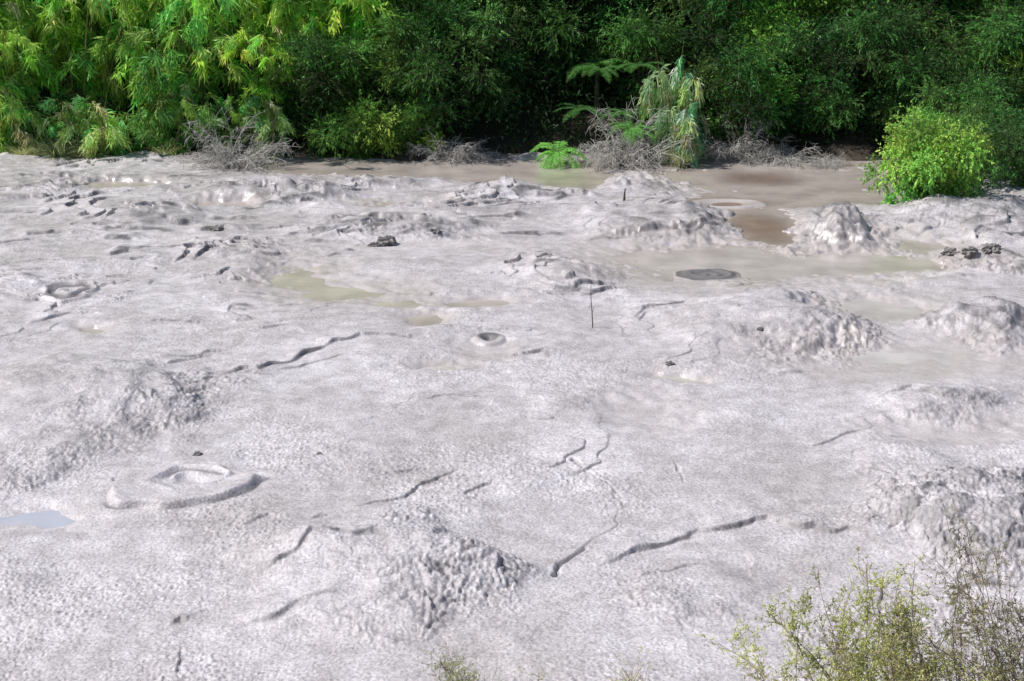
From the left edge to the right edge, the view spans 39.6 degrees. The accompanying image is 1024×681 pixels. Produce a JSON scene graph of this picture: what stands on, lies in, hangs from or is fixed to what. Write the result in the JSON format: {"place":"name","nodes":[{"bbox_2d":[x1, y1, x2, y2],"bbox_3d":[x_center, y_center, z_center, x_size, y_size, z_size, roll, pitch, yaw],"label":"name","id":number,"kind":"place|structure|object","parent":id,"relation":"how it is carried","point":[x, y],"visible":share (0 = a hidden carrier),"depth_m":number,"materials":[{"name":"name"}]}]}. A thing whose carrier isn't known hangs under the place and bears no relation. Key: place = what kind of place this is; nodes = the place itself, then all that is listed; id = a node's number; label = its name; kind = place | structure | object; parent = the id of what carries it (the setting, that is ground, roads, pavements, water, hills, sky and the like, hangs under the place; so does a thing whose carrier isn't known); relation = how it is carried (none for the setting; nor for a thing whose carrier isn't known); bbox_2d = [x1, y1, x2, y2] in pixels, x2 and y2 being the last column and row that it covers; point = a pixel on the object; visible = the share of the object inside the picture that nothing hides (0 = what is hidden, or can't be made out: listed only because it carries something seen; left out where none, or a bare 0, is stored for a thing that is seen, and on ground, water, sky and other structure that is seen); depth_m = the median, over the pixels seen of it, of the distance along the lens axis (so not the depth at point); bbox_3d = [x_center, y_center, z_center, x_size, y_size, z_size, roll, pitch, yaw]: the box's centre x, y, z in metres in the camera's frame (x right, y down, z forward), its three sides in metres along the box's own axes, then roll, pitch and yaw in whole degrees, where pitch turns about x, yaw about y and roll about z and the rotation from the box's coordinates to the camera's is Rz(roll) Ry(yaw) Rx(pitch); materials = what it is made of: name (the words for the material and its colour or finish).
{"place":"outdoors","nodes":[
{"label":"outdoors","id":0,"kind":"place"},
{"bbox_2d":[0,150,955,527],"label":"muddy water","id":1,"kind":"structure","parent":0,"point":[776,188],"depth_m":28.01,"materials":[{"name":"liquid"}]},
{"bbox_2d":[892,296,1023,359],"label":"mud mound","id":2,"kind":"object","parent":1,"relation":"on","point":[988,327],"visible":1,"depth_m":20.02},
{"bbox_2d":[931,244,1023,275],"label":"mud mound","id":3,"kind":"object","parent":1,"relation":"on","point":[1006,261],"visible":0.84,"depth_m":23.76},
{"bbox_2d":[940,247,960,255],"bbox_3d":[7.561,-1.498,24.469,0.374,0.233,0.317,0,18,0],"label":"mud clod","id":4,"kind":"object","parent":3,"relation":"on","point":[947,251],"visible":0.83,"depth_m":24.39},
{"bbox_2d":[961,246,977,257],"bbox_3d":[7.770,-1.506,24.158,0.298,0.203,0.240,-6,18,-18],"label":"mud clod","id":5,"kind":"object","parent":3,"relation":"on","point":[969,251],"visible":1,"depth_m":24.10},
{"bbox_2d":[981,243,1000,253],"bbox_3d":[8.176,-1.549,24.239,0.324,0.250,0.340,12,21,33],"label":"mud clod","id":6,"kind":"object","parent":3,"relation":"on","point":[988,248],"visible":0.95,"depth_m":24.16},
{"bbox_2d":[3,0,978,160],"bbox_3d":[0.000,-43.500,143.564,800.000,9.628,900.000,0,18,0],"label":"ground","id":7,"kind":"structure","parent":0,"point":[853,150],"depth_m":34.65,"materials":[{"name":"soil"}]},
{"bbox_2d":[0,68,49,154],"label":"bamboo plant","id":8,"kind":"object","parent":7,"relation":"on","point":[7,107],"visible":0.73,"depth_m":33.52,"materials":[{"name":"green plant"}]},
{"bbox_2d":[0,0,58,65],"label":"bamboo plant","id":9,"kind":"object","parent":7,"relation":"on","point":[12,22],"visible":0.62,"depth_m":33.74,"materials":[{"name":"green plant"}]},
{"bbox_2d":[0,0,111,99],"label":"bamboo plant","id":10,"kind":"object","parent":7,"relation":"on","point":[34,38],"visible":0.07,"depth_m":35.92,"materials":[{"name":"green plant"}]},
{"bbox_2d":[19,97,94,153],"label":"bamboo plant","id":11,"kind":"object","parent":7,"relation":"on","point":[66,130],"visible":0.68,"depth_m":33.27,"materials":[{"name":"green plant"}]},
{"bbox_2d":[67,92,131,158],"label":"bamboo plant","id":12,"kind":"object","parent":7,"relation":"on","point":[111,130],"visible":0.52,"depth_m":32.83,"materials":[{"name":"green plant"}]},
{"bbox_2d":[54,0,180,91],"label":"bamboo plant","id":13,"kind":"object","parent":7,"relation":"on","point":[102,31],"visible":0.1,"depth_m":36.34,"materials":[{"name":"green plant"}]},
{"bbox_2d":[124,71,222,155],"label":"bamboo plant","id":14,"kind":"object","parent":7,"relation":"on","point":[174,116],"visible":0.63,"depth_m":33.64,"materials":[{"name":"green plant"}]},
{"bbox_2d":[100,0,249,151],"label":"bamboo plant","id":15,"kind":"object","parent":7,"relation":"on","point":[140,86],"visible":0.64,"depth_m":33.37,"materials":[{"name":"green plant"}]},
{"bbox_2d":[110,0,249,95],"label":"bamboo plant","id":16,"kind":"object","parent":7,"relation":"on","point":[218,7],"visible":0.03,"depth_m":35.79,"materials":[{"name":"green plant"}]},
{"bbox_2d":[178,145,236,163],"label":"dead brush","id":17,"kind":"object","parent":7,"relation":"on","point":[188,154],"visible":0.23,"depth_m":32.95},
{"bbox_2d":[191,92,253,154],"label":"bamboo plant","id":18,"kind":"object","parent":7,"relation":"on","point":[235,117],"visible":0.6,"depth_m":33.80,"materials":[{"name":"green plant"}]},
{"bbox_2d":[136,0,321,119],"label":"bamboo plant","id":19,"kind":"object","parent":7,"relation":"on","point":[200,13],"visible":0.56,"depth_m":34.05,"materials":[{"name":"green plant"}]},
{"bbox_2d":[238,95,297,160],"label":"bamboo plant","id":20,"kind":"object","parent":7,"relation":"on","point":[270,121],"visible":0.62,"depth_m":33.24,"materials":[{"name":"green plant"}]},
{"bbox_2d":[206,0,332,77],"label":"bamboo plant","id":21,"kind":"object","parent":7,"relation":"on","point":[212,6],"visible":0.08,"depth_m":35.19,"materials":[{"name":"green plant"}]},
{"bbox_2d":[209,0,330,137],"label":"bamboo plant","id":22,"kind":"object","parent":7,"relation":"on","point":[234,45],"visible":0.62,"depth_m":33.79,"materials":[{"name":"green plant"}]},
{"bbox_2d":[255,30,367,143],"bbox_3d":[-4.647,-6.116,34.212,2.923,2.760,3.131,8,19,25],"label":"shrub","id":23,"kind":"object","parent":7,"relation":"on","point":[297,104],"visible":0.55,"depth_m":33.60,"materials":[{"name":"green plant"}]},
{"bbox_2d":[244,0,378,98],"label":"bamboo plant","id":24,"kind":"object","parent":7,"relation":"on","point":[333,18],"visible":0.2,"depth_m":34.03,"materials":[{"name":"green plant"}]},
{"bbox_2d":[273,16,399,159],"bbox_3d":[-4.029,-6.013,34.026,3.452,3.562,3.133,-9,20,-26],"label":"shrub","id":25,"kind":"object","parent":7,"relation":"on","point":[323,143],"visible":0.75,"depth_m":33.24,"materials":[{"name":"green plant"}]},
{"bbox_2d":[306,0,405,58],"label":"bamboo plant","id":26,"kind":"object","parent":7,"relation":"on","point":[394,7],"visible":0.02,"depth_m":36.72,"materials":[{"name":"green plant"}]},
{"bbox_2d":[325,87,404,159],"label":"shrub","id":27,"kind":"object","parent":7,"relation":"on","point":[355,124],"visible":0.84,"depth_m":33.22,"materials":[{"name":"green plant"}]},
{"bbox_2d":[304,0,438,77],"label":"bamboo plant","id":28,"kind":"object","parent":7,"relation":"on","point":[355,18],"visible":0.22,"depth_m":34.76,"materials":[{"name":"green plant"}]},
{"bbox_2d":[312,17,451,153],"bbox_3d":[-3.151,-5.902,34.002,3.255,3.473,3.139,15,23,40],"label":"shrub","id":29,"kind":"object","parent":7,"relation":"on","point":[385,122],"visible":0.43,"depth_m":33.29,"materials":[{"name":"green plant"}]},
{"bbox_2d":[355,0,502,139],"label":"shrub","id":30,"kind":"object","parent":7,"relation":"on","point":[424,64],"visible":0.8,"depth_m":33.41,"materials":[{"name":"green plant"}]},
{"bbox_2d":[405,121,489,168],"bbox_3d":[-1.464,-4.278,33.246,2.168,1.624,2.253,-14,22,-37],"label":"dead brush","id":31,"kind":"object","parent":7,"relation":"on","point":[445,159],"visible":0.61,"depth_m":33.12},
{"bbox_2d":[396,0,503,59],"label":"bamboo plant","id":32,"kind":"object","parent":7,"relation":"on","point":[460,1],"visible":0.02,"depth_m":36.43,"materials":[{"name":"green plant"}]},
{"bbox_2d":[439,139,499,162],"bbox_3d":[-1.066,-4.267,33.564,1.601,0.916,1.381,-8,19,-23],"label":"dead brush","id":33,"kind":"object","parent":7,"relation":"on","point":[484,153],"visible":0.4,"depth_m":33.39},
{"bbox_2d":[405,0,534,124],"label":"shrub","id":34,"kind":"object","parent":7,"relation":"on","point":[492,75],"visible":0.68,"depth_m":34.25,"materials":[{"name":"green plant"}]},
{"bbox_2d":[421,0,571,97],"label":"shrub","id":35,"kind":"object","parent":7,"relation":"on","point":[531,53],"visible":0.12,"depth_m":36.19,"materials":[{"name":"green plant"}]},
{"bbox_2d":[0,0,1001,154],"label":"undergrowth","id":36,"kind":"object","parent":7,"relation":"on","point":[545,111],"visible":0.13,"depth_m":34.33,"materials":[{"name":"green plant"}]},
{"bbox_2d":[459,0,598,100],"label":"shrub","id":37,"kind":"object","parent":7,"relation":"on","point":[518,9],"visible":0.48,"depth_m":35.12,"materials":[{"name":"green plant"}]},
{"bbox_2d":[518,41,577,79],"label":"tree fern","id":38,"kind":"object","parent":7,"relation":"on","point":[551,46],"visible":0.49,"depth_m":35.52,"materials":[{"name":"green plant"}]},
{"bbox_2d":[530,140,590,169],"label":"fern","id":39,"kind":"object","parent":7,"relation":"on","point":[555,154],"visible":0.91,"depth_m":32.56,"materials":[{"name":"green plant"}]},
{"bbox_2d":[513,0,650,92],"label":"shrub","id":40,"kind":"object","parent":7,"relation":"on","point":[586,45],"visible":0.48,"depth_m":35.55,"materials":[{"name":"green plant"}]},
{"bbox_2d":[566,57,633,109],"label":"tree fern","id":41,"kind":"object","parent":7,"relation":"on","point":[607,62],"visible":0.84,"depth_m":35.00,"materials":[{"name":"green plant"}]},
{"bbox_2d":[574,65,626,81],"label":"fern","id":42,"kind":"object","parent":41,"relation":"attached to","point":[596,68],"visible":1,"depth_m":33.99,"materials":[{"name":"green plant"}]},
{"bbox_2d":[524,0,698,79],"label":"shrub","id":43,"kind":"object","parent":7,"relation":"on","point":[625,5],"visible":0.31,"depth_m":35.80,"materials":[{"name":"green plant"}]},
{"bbox_2d":[565,125,658,172],"bbox_3d":[2.437,-4.090,32.625,2.534,1.827,2.438,-5,18,-17],"label":"dead brush","id":44,"kind":"object","parent":7,"relation":"on","point":[602,162],"visible":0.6,"depth_m":32.34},
{"bbox_2d":[595,107,654,121],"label":"fern","id":45,"kind":"object","parent":7,"relation":"on","point":[620,112],"visible":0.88,"depth_m":33.45,"materials":[{"name":"green plant"}]},
{"bbox_2d":[614,61,664,72],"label":"fern","id":46,"kind":"object","parent":7,"relation":"on","point":[650,65],"visible":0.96,"depth_m":34.00,"materials":[{"name":"green plant"}]},
{"bbox_2d":[584,0,698,127],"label":"shrub","id":47,"kind":"object","parent":7,"relation":"on","point":[654,39],"visible":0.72,"depth_m":34.75,"materials":[{"name":"green plant"}]},
{"bbox_2d":[636,48,704,157],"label":"bamboo plant","id":48,"kind":"object","parent":7,"relation":"on","point":[682,95],"visible":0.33,"depth_m":33.08,"materials":[{"name":"green plant"}]},
{"bbox_2d":[654,94,709,166],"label":"bamboo plant","id":49,"kind":"object","parent":7,"relation":"on","point":[687,126],"visible":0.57,"depth_m":32.59,"materials":[{"name":"green plant"}]},
{"bbox_2d":[633,0,802,59],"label":"tree","id":50,"kind":"object","parent":7,"relation":"on","point":[686,16],"visible":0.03,"depth_m":37.15,"materials":[{"name":"green plant"}]},
{"bbox_2d":[638,0,823,105],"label":"shrub","id":51,"kind":"object","parent":7,"relation":"on","point":[718,12],"visible":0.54,"depth_m":34.65,"materials":[{"name":"green plant"}]},
{"bbox_2d":[668,28,806,151],"bbox_3d":[5.428,-5.881,34.032,3.341,3.154,3.578,17,24,42],"label":"shrub","id":52,"kind":"object","parent":7,"relation":"on","point":[741,79],"visible":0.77,"depth_m":33.37,"materials":[{"name":"green plant"}]},
{"bbox_2d":[723,133,787,164],"bbox_3d":[5.621,-4.293,33.346,1.689,1.218,1.626,11,21,31],"label":"dead brush","id":53,"kind":"object","parent":7,"relation":"on","point":[759,156],"visible":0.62,"depth_m":33.12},
{"bbox_2d":[699,5,832,144],"bbox_3d":[6.275,-6.345,34.758,3.221,3.599,3.402,16,23,40],"label":"shrub","id":54,"kind":"object","parent":7,"relation":"on","point":[770,33],"visible":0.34,"depth_m":34.35,"materials":[{"name":"green plant"}]},
{"bbox_2d":[740,134,828,167],"bbox_3d":[6.322,-4.144,33.223,1.842,1.222,2.134,-10,20,-30],"label":"dead brush","id":55,"kind":"object","parent":7,"relation":"on","point":[791,159],"visible":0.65,"depth_m":33.10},
{"bbox_2d":[724,0,893,83],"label":"shrub","id":56,"kind":"object","parent":7,"relation":"on","point":[816,6],"visible":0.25,"depth_m":35.41,"materials":[{"name":"green plant"}]},
{"bbox_2d":[755,10,888,138],"bbox_3d":[7.479,-6.431,34.182,3.354,2.957,3.132,6,19,19],"label":"shrub","id":57,"kind":"object","parent":7,"relation":"on","point":[833,72],"visible":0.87,"depth_m":33.65,"materials":[{"name":"green plant"}]},
{"bbox_2d":[803,151,852,171],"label":"dead brush","id":58,"kind":"object","parent":7,"relation":"on","point":[828,163],"visible":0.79,"depth_m":32.55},
{"bbox_2d":[806,0,941,142],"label":"shrub","id":59,"kind":"object","parent":7,"relation":"on","point":[881,32],"visible":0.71,"depth_m":33.70,"materials":[{"name":"green plant"}]},
{"bbox_2d":[802,0,973,91],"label":"shrub","id":60,"kind":"object","parent":7,"relation":"on","point":[952,12],"visible":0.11,"depth_m":35.09,"materials":[{"name":"green plant"}]},
{"bbox_2d":[863,36,978,143],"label":"shrub","id":61,"kind":"object","parent":7,"relation":"on","point":[907,78],"visible":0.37,"depth_m":33.13,"materials":[{"name":"green plant"}]},
{"bbox_2d":[857,99,994,204],"bbox_3d":[8.398,-3.412,28.191,2.695,2.603,2.670,-12,21,-33],"label":"bush","id":62,"kind":"object","parent":7,"relation":"on","point":[922,171],"visible":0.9,"depth_m":27.75,"materials":[{"name":"green plant"}]},
{"bbox_2d":[857,0,1023,91],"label":"shrub","id":63,"kind":"object","parent":7,"relation":"on","point":[928,14],"visible":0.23,"depth_m":34.53,"materials":[{"name":"green plant"}]},
{"bbox_2d":[891,59,1017,162],"bbox_3d":[9.901,-4.795,31.983,2.805,2.894,2.545,-12,21,-33],"label":"shrub","id":64,"kind":"object","parent":7,"relation":"on","point":[962,93],"visible":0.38,"depth_m":31.95,"materials":[{"name":"green plant"}]},
{"bbox_2d":[889,0,1023,125],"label":"shrub","id":65,"kind":"object","parent":7,"relation":"on","point":[1010,30],"visible":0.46,"depth_m":33.35,"materials":[{"name":"green plant"}]},
{"bbox_2d":[938,92,1023,192],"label":"bush","id":66,"kind":"object","parent":7,"relation":"on","point":[997,146],"visible":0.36,"depth_m":29.44,"materials":[{"name":"green plant"}]},
{"bbox_2d":[951,60,1023,159],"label":"shrub","id":67,"kind":"object","parent":7,"relation":"on","point":[1019,88],"visible":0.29,"depth_m":32.78,"materials":[{"name":"green plant"}]},
{"bbox_2d":[957,0,1023,69],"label":"shrub","id":68,"kind":"object","parent":7,"relation":"on","point":[975,3],"visible":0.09,"depth_m":35.47,"materials":[{"name":"green plant"}]},
{"bbox_2d":[962,15,1023,128],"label":"shrub","id":69,"kind":"object","parent":7,"relation":"on","point":[1011,63],"visible":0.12,"depth_m":33.77,"materials":[{"name":"green plant"}]},
{"bbox_2d":[969,104,1023,187],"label":"bush","id":70,"kind":"object","parent":7,"relation":"on","point":[1005,127],"visible":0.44,"depth_m":29.54,"materials":[{"name":"green plant"}]},
{"bbox_2d":[0,150,1023,680],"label":"mud ground","id":71,"kind":"structure","parent":0,"point":[626,500],"depth_m":16.47,"materials":[{"name":"soil"}]},
{"bbox_2d":[12,130,57,155],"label":"grass clump","id":72,"kind":"object","parent":71,"relation":"on","point":[33,150],"visible":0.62,"depth_m":33.44,"materials":[{"name":"green plant"}]},
{"bbox_2d":[0,0,82,152],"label":"bamboo plant","id":73,"kind":"object","parent":71,"relation":"on","point":[8,58],"visible":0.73,"depth_m":33.76,"materials":[{"name":"green plant"}]},
{"bbox_2d":[24,133,84,164],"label":"grass clump","id":74,"kind":"object","parent":71,"relation":"on","point":[53,153],"visible":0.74,"depth_m":33.19,"materials":[{"name":"green plant"}]},
{"bbox_2d":[38,280,101,304],"bbox_3d":[-6.912,-0.756,22.082,1.040,0.103,1.321,0,18,0],"label":"mud ring","id":75,"kind":"object","parent":71,"relation":"on","point":[61,292],"visible":1,"depth_m":22.06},
{"bbox_2d":[55,138,110,158],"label":"grass clump","id":76,"kind":"object","parent":71,"relation":"on","point":[77,148],"visible":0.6,"depth_m":33.22,"materials":[{"name":"green plant"}]},
{"bbox_2d":[5,0,167,138],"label":"bamboo plant","id":77,"kind":"object","parent":71,"relation":"on","point":[92,70],"visible":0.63,"depth_m":34.72,"materials":[{"name":"green plant"}]},
{"bbox_2d":[0,348,260,477],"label":"mud mound","id":78,"kind":"object","parent":71,"relation":"on","point":[67,413],"visible":1,"depth_m":16.77,"materials":[{"name":"soil"}]},
{"bbox_2d":[145,139,184,153],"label":"grass clump","id":79,"kind":"object","parent":71,"relation":"on","point":[166,150],"visible":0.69,"depth_m":33.45,"materials":[{"name":"green plant"}]},
{"bbox_2d":[101,459,273,509],"bbox_3d":[-3.373,1.489,14.915,1.709,0.136,1.300,0,18,0],"label":"mud swirl","id":80,"kind":"object","parent":71,"relation":"on","point":[183,485],"visible":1,"depth_m":14.74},
{"bbox_2d":[174,107,305,172],"bbox_3d":[-6.150,-4.141,32.351,2.915,2.375,2.927,15,23,40],"label":"dead brush","id":81,"kind":"object","parent":71,"relation":"on","point":[246,161],"visible":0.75,"depth_m":32.09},
{"bbox_2d":[183,176,376,209],"bbox_3d":[-4.785,-3.118,29.216,3.946,0.498,2.912,0,18,0],"label":"mud mound","id":82,"kind":"object","parent":71,"relation":"on","point":[264,193],"visible":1,"depth_m":28.97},
{"bbox_2d":[148,503,551,663],"bbox_3d":[-1.495,1.996,12.860,3.712,0.334,3.066,0,18,0],"label":"mud mound","id":83,"kind":"object","parent":71,"relation":"on","point":[384,581],"visible":1,"depth_m":12.55,"materials":[{"name":"soil"}]},
{"bbox_2d":[376,235,396,246],"bbox_3d":[-2.227,-1.754,25.221,0.370,0.247,0.338,0,18,0],"label":"mud clod","id":84,"kind":"object","parent":71,"relation":"on","point":[387,240],"visible":0.99,"depth_m":25.14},
{"bbox_2d":[383,93,446,154],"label":"shrub","id":85,"kind":"object","parent":71,"relation":"on","point":[408,125],"visible":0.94,"depth_m":33.32,"materials":[{"name":"green plant"}]},
{"bbox_2d":[417,642,548,680],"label":"shrub","id":86,"kind":"object","parent":71,"relation":"on","point":[445,667],"visible":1,"depth_m":10.81,"materials":[{"name":"green plant"}]},
{"bbox_2d":[470,331,507,346],"bbox_3d":[-0.318,-0.015,19.850,0.525,0.090,0.588,0,18,0],"label":"mud pot","id":87,"kind":"object","parent":71,"relation":"on","point":[483,338],"visible":1,"depth_m":19.81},
{"bbox_2d":[550,102,603,122],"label":"fern","id":88,"kind":"object","parent":71,"relation":"on","point":[579,108],"visible":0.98,"depth_m":33.91,"materials":[{"name":"green plant"}]},
{"bbox_2d":[603,644,653,680],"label":"seedling","id":89,"kind":"object","parent":71,"relation":"on","point":[629,671],"visible":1,"depth_m":10.78,"materials":[{"name":"green plant"}]},
{"bbox_2d":[607,120,657,145],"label":"fern","id":90,"kind":"object","parent":71,"relation":"on","point":[626,126],"visible":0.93,"depth_m":32.83,"materials":[{"name":"green plant"}]},
{"bbox_2d":[530,196,743,245],"bbox_3d":[2.593,-2.312,27.066,4.475,0.579,3.856,0,18,0],"label":"mud mound","id":91,"kind":"object","parent":71,"relation":"on","point":[635,219],"visible":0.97,"depth_m":26.35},
{"bbox_2d":[590,169,699,197],"bbox_3d":[2.612,-3.364,30.475,2.954,0.508,3.084,-16,24,-42],"label":"mud mound","id":92,"kind":"object","parent":71,"relation":"on","point":[641,183],"visible":0.9,"depth_m":29.80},
{"bbox_2d":[578,96,717,173],"bbox_3d":[3.109,-4.351,32.951,3.205,2.601,3.192,-5,18,-15],"label":"dead brush","id":93,"kind":"object","parent":71,"relation":"on","point":[652,157],"visible":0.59,"depth_m":32.62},
{"bbox_2d":[659,140,707,169],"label":"grass clump","id":94,"kind":"object","parent":71,"relation":"on","point":[685,161],"visible":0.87,"depth_m":32.39,"materials":[{"name":"green plant"}]},
{"bbox_2d":[673,268,741,281],"bbox_3d":[3.219,-1.069,23.357,1.161,0.090,0.884,0,18,0],"label":"mud pot","id":95,"kind":"object","parent":71,"relation":"on","point":[702,275],"visible":1,"depth_m":23.29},
{"bbox_2d":[692,198,766,208],"bbox_3d":[4.325,-2.671,28.698,1.815,0.243,0.988,0,18,0],"label":"mud pot","id":96,"kind":"object","parent":71,"relation":"on","point":[746,203],"visible":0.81,"depth_m":28.72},
{"bbox_2d":[697,109,781,165],"bbox_3d":[5.226,-4.444,33.407,2.498,2.035,2.508,9,20,27],"label":"dead brush","id":97,"kind":"object","parent":71,"relation":"on","point":[745,144],"visible":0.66,"depth_m":33.20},
{"bbox_2d":[588,284,905,376],"bbox_3d":[3.369,-0.325,20.441,4.530,0.432,4.474,0,18,0],"label":"mud mound","id":98,"kind":"object","parent":71,"relation":"on","point":[808,332],"visible":0.99,"depth_m":19.83,"materials":[{"name":"soil"}]},
{"bbox_2d":[782,201,900,248],"bbox_3d":[5.890,-2.094,26.008,2.316,0.773,2.366,0,18,0],"label":"mud cone","id":99,"kind":"object","parent":71,"relation":"on","point":[846,224],"visible":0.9,"depth_m":25.70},
{"bbox_2d":[696,558,990,680],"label":"shrub","id":100,"kind":"object","parent":71,"relation":"on","point":[842,625],"visible":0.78,"depth_m":8.69,"materials":[{"name":"green plant"}]},
{"bbox_2d":[741,546,1023,680],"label":"shrub","id":101,"kind":"object","parent":71,"relation":"on","point":[895,665],"visible":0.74,"depth_m":8.22,"materials":[{"name":"green plant"}]},
{"bbox_2d":[844,464,1023,601],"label":"mud mound","id":102,"kind":"object","parent":71,"relation":"on","point":[903,508],"visible":0.94,"depth_m":13.66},
{"bbox_2d":[859,382,1019,429],"bbox_3d":[5.245,0.688,17.236,1.959,0.257,1.554,0,18,0],"label":"mud mound","id":103,"kind":"object","parent":71,"relation":"on","point":[949,406],"visible":1,"depth_m":17.08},
{"bbox_2d":[870,504,1023,680],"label":"shrub","id":104,"kind":"object","parent":71,"relation":"on","point":[995,628],"visible":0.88,"depth_m":8.31,"materials":[{"name":"green plant"}]},
{"bbox_2d":[870,193,1023,239],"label":"mud mound","id":105,"kind":"object","parent":71,"relation":"on","point":[954,217],"visible":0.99,"depth_m":26.54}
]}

